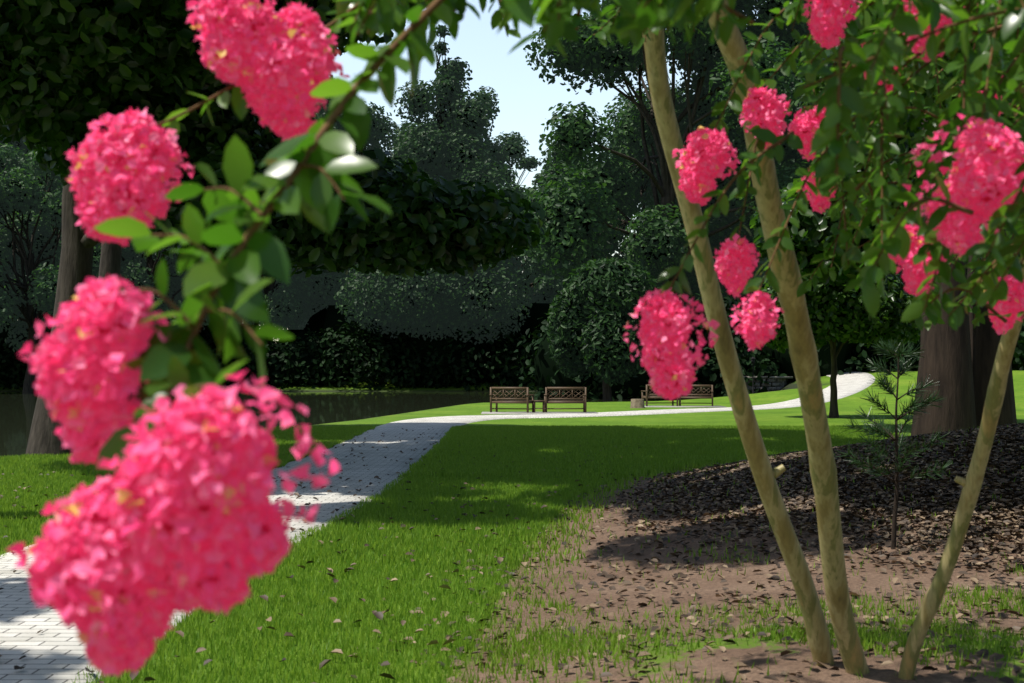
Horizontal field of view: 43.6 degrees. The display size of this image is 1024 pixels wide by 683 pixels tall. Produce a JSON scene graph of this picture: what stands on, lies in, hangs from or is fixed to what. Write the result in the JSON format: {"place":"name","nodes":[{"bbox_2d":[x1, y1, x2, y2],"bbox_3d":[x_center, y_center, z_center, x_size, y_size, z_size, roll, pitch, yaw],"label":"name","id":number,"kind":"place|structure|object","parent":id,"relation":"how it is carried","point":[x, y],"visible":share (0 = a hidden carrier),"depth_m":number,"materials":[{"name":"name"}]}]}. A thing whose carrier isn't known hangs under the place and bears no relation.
{"place":"outdoors","nodes":[
{"label":"outdoors","id":0,"kind":"place"},
{"bbox_2d":[0,391,687,456],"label":"pond water","id":1,"kind":"structure","parent":0,"point":[17,408],"depth_m":66.75,"materials":[{"name":"grey liquid"}]},
{"bbox_2d":[0,372,874,682],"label":"paved path","id":2,"kind":"structure","parent":0,"point":[54,652],"depth_m":15.34,"materials":[{"name":"grey concrete"}]},
{"bbox_2d":[259,0,761,340],"label":"sky","id":3,"kind":"structure","parent":0,"point":[525,101],"materials":[{"name":"white"}]},
{"bbox_2d":[0,424,1023,682],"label":"lawn grass","id":4,"kind":"structure","parent":0,"point":[566,452],"depth_m":9.79,"materials":[{"name":"green plant"}]},
{"bbox_2d":[0,370,1023,682],"bbox_3d":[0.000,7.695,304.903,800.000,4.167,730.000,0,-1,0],"label":"ground","id":5,"kind":"structure","parent":0,"point":[714,664],"depth_m":8.76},
{"bbox_2d":[0,125,41,255],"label":"tree","id":6,"kind":"object","parent":5,"relation":"on","point":[23,146],"depth_m":120.37,"materials":[{"name":"green plant"}]},
{"bbox_2d":[0,126,61,323],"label":"tree","id":7,"kind":"object","parent":5,"relation":"on","point":[19,258],"depth_m":122.93,"materials":[{"name":"green plant"}]},
{"bbox_2d":[0,143,121,392],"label":"tree","id":8,"kind":"object","parent":5,"relation":"on","point":[16,171],"depth_m":103.18,"materials":[{"name":"green plant"}]},
{"bbox_2d":[24,142,222,306],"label":"tree","id":9,"kind":"object","parent":5,"relation":"on","point":[139,258],"depth_m":111.40,"materials":[{"name":"green plant"}]},
{"bbox_2d":[98,93,197,280],"bbox_3d":[-8.179,-6.745,29.690,12.126,18.143,11.101,0,-1,0],"label":"tree","id":10,"kind":"object","parent":5,"relation":"on","point":[110,259],"depth_m":29.92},
{"bbox_2d":[95,219,208,331],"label":"tree","id":11,"kind":"object","parent":5,"relation":"on","point":[127,272],"depth_m":106.33,"materials":[{"name":"green plant"}]},
{"bbox_2d":[181,271,311,329],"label":"tree","id":12,"kind":"object","parent":5,"relation":"on","point":[250,322],"depth_m":132.66,"materials":[{"name":"green plant"}]},
{"bbox_2d":[218,128,329,330],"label":"tree","id":13,"kind":"object","parent":5,"relation":"on","point":[281,295],"depth_m":119.16,"materials":[{"name":"green plant"}]},
{"bbox_2d":[0,0,549,455],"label":"oak tree","id":14,"kind":"object","parent":5,"relation":"on","point":[85,72],"depth_m":19.41,"materials":[{"name":"green plant"}]},
{"bbox_2d":[260,75,384,340],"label":"tree","id":15,"kind":"object","parent":5,"relation":"on","point":[319,269],"depth_m":151.67,"materials":[{"name":"green plant"}]},
{"bbox_2d":[287,97,420,318],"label":"tree","id":16,"kind":"object","parent":5,"relation":"on","point":[382,123],"depth_m":120.18,"materials":[{"name":"green plant"}]},
{"bbox_2d":[334,24,537,344],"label":"tree","id":17,"kind":"object","parent":5,"relation":"on","point":[441,312],"depth_m":114.15,"materials":[{"name":"green plant"}]},
{"bbox_2d":[429,86,541,192],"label":"tree","id":18,"kind":"object","parent":5,"relation":"on","point":[502,153],"depth_m":134.47,"materials":[{"name":"green plant"}]},
{"bbox_2d":[0,423,1023,682],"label":"leaf litter","id":19,"kind":"object","parent":5,"relation":"on","point":[854,497],"visible":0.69,"depth_m":10.94,"materials":[{"name":"brown plant"}]},
{"bbox_2d":[0,278,1023,399],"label":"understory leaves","id":20,"kind":"object","parent":5,"relation":"on","point":[706,372],"visible":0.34,"depth_m":112.62,"materials":[{"name":"green plant"}]},
{"bbox_2d":[0,274,1023,398],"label":"understory shrubs","id":21,"kind":"object","parent":5,"relation":"on","point":[330,316],"visible":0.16,"depth_m":114.91,"materials":[{"name":"green plant"}]},
{"bbox_2d":[489,387,534,412],"bbox_3d":[0.007,2.125,46.781,1.515,0.928,0.680,-1,-1,22],"label":"bench","id":22,"kind":"object","parent":5,"relation":"on","point":[520,400],"visible":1,"depth_m":46.55,"materials":[{"name":"brown wood"}]},
{"bbox_2d":[6,0,1023,679],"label":"crape myrtle","id":23,"kind":"object","parent":5,"relation":"on","point":[68,356],"depth_m":2.08,"materials":[{"name":"pink plant"}]},
{"bbox_2d":[61,0,1019,632],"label":"flower petals","id":24,"kind":"object","parent":23,"relation":"attached to","point":[105,518],"visible":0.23,"depth_m":1.38,"materials":[{"name":"pink plant"}]},
{"bbox_2d":[498,182,563,304],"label":"tree","id":25,"kind":"object","parent":5,"relation":"on","point":[537,297],"depth_m":125.19,"materials":[{"name":"green plant"}]},
{"bbox_2d":[481,412,592,413],"bbox_3d":[1.000,2.611,46.551,4.200,0.060,1.800,0,-1,0],"label":"bench pad","id":26,"kind":"object","parent":5,"relation":"on","point":[530,412],"visible":0.64,"depth_m":46.52,"materials":[{"name":"grey concrete"}]},
{"bbox_2d":[533,400,544,412],"bbox_3d":[0.980,2.363,46.507,0.420,0.445,0.420,0,-1,-5],"label":"side table","id":27,"kind":"object","parent":26,"relation":"on","point":[543,406],"visible":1,"depth_m":46.38,"materials":[{"name":"brown wood"}]},
{"bbox_2d":[544,387,586,412],"bbox_3d":[1.949,2.128,46.883,1.515,0.928,0.680,0,-1,-3],"label":"bench","id":28,"kind":"object","parent":26,"relation":"on","point":[584,401],"visible":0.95,"depth_m":46.59,"materials":[{"name":"brown wood"}]},
{"bbox_2d":[523,128,560,302],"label":"tree","id":29,"kind":"object","parent":5,"relation":"on","point":[537,177],"depth_m":139.96,"materials":[{"name":"green plant"}]},
{"bbox_2d":[520,145,626,312],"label":"tree","id":30,"kind":"object","parent":5,"relation":"on","point":[547,281],"depth_m":108.23,"materials":[{"name":"green plant"}]},
{"bbox_2d":[519,160,653,331],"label":"tree","id":31,"kind":"object","parent":5,"relation":"on","point":[529,258],"depth_m":99.60,"materials":[{"name":"green plant"}]},
{"bbox_2d":[546,257,659,401],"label":"tree","id":32,"kind":"object","parent":5,"relation":"on","point":[556,328],"depth_m":70.43,"materials":[{"name":"green plant"}]},
{"bbox_2d":[630,399,644,407],"bbox_3d":[5.144,2.550,52.557,0.646,0.380,0.681,0,-1,0],"label":"stump","id":33,"kind":"object","parent":5,"relation":"on","point":[637,403],"visible":0.93,"depth_m":52.31,"materials":[{"name":"brown wood"}]},
{"bbox_2d":[521,0,811,331],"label":"tree","id":34,"kind":"object","parent":5,"relation":"on","point":[596,242],"depth_m":83.29,"materials":[{"name":"green plant"}]},
{"bbox_2d":[597,42,771,314],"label":"tree","id":35,"kind":"object","parent":5,"relation":"on","point":[655,175],"depth_m":140.61,"materials":[{"name":"green plant"}]},
{"bbox_2d":[645,406,724,407],"bbox_3d":[7.150,2.800,54.849,3.800,0.060,1.700,0,-1,0],"label":"bench pad","id":36,"kind":"object","parent":5,"relation":"on","point":[691,406],"visible":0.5,"depth_m":54.30,"materials":[{"name":"concrete"}]},
{"bbox_2d":[642,384,677,405],"bbox_3d":[6.345,2.305,54.980,1.465,0.928,0.680,0,-1,-14],"label":"bench","id":37,"kind":"object","parent":36,"relation":"on","point":[647,394],"visible":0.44,"depth_m":54.62,"materials":[{"name":"brown wood"}]},
{"bbox_2d":[679,385,712,405],"bbox_3d":[7.954,2.327,55.280,1.465,0.928,0.680,0,-1,10],"label":"bench","id":38,"kind":"object","parent":36,"relation":"on","point":[696,397],"visible":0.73,"depth_m":54.97,"materials":[{"name":"brown wood"}]},
{"bbox_2d":[686,211,768,321],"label":"tree","id":39,"kind":"object","parent":5,"relation":"on","point":[730,318],"depth_m":143.74,"materials":[{"name":"green plant"}]},
{"bbox_2d":[751,356,755,393],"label":"lamp post","id":40,"kind":"object","parent":5,"relation":"on","point":[753,358],"visible":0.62,"depth_m":76.93,"materials":[{"name":"metal"}]},
{"bbox_2d":[665,0,843,302],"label":"tree","id":41,"kind":"object","parent":5,"relation":"on","point":[786,37],"depth_m":84.56,"materials":[{"name":"green plant"}]},
{"bbox_2d":[744,376,792,393],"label":"stone wall","id":42,"kind":"structure","parent":5,"relation":"on","point":[779,383],"depth_m":78.61,"materials":[{"name":"grey stone"}]},
{"bbox_2d":[759,272,920,417],"bbox_3d":[10.450,-0.588,40.891,5.927,6.255,4.537,0,-1,0],"label":"tree","id":43,"kind":"object","parent":5,"relation":"on","point":[905,332],"depth_m":39.83,"materials":[{"name":"green plant"}]},
{"bbox_2d":[749,6,1009,284],"bbox_3d":[13.584,-3.986,33.370,14.897,12.819,11.269,0,-1,0],"label":"tree","id":44,"kind":"object","parent":5,"relation":"on","point":[810,221],"depth_m":31.75,"materials":[{"name":"green plant"}]},
{"bbox_2d":[835,337,951,548],"bbox_3d":[2.795,0.768,9.547,0.901,1.622,1.028,0,-1,0],"label":"pine sapling","id":45,"kind":"object","parent":5,"relation":"on","point":[910,354],"depth_m":9.55,"materials":[{"name":"green plant"}]},
{"bbox_2d":[844,2,1013,166],"bbox_3d":[5.134,-3.076,10.981,4.517,3.437,4.528,1,-2,-30],"label":"tree","id":46,"kind":"object","parent":5,"relation":"on","point":[927,93],"visible":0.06,"depth_m":10.87,"materials":[{"name":"green plant"}]},
{"bbox_2d":[898,262,967,277],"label":"tree","id":47,"kind":"object","parent":5,"relation":"on","point":[900,276],"depth_m":92.51,"materials":[{"name":"green plant"}]},
{"bbox_2d":[911,57,976,435],"bbox_3d":[9.280,-7.678,25.651,4.202,19.901,7.390,0,-1,-19],"label":"pine tree","id":48,"kind":"object","parent":5,"relation":"on","point":[946,362],"visible":0.14,"depth_m":25.46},
{"bbox_2d":[967,222,1016,426],"bbox_3d":[8.397,-9.155,27.139,7.790,22.888,6.365,-1,-2,25],"label":"pine tree","id":49,"kind":"object","parent":5,"relation":"on","point":[985,339],"visible":0.06,"depth_m":26.54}
]}

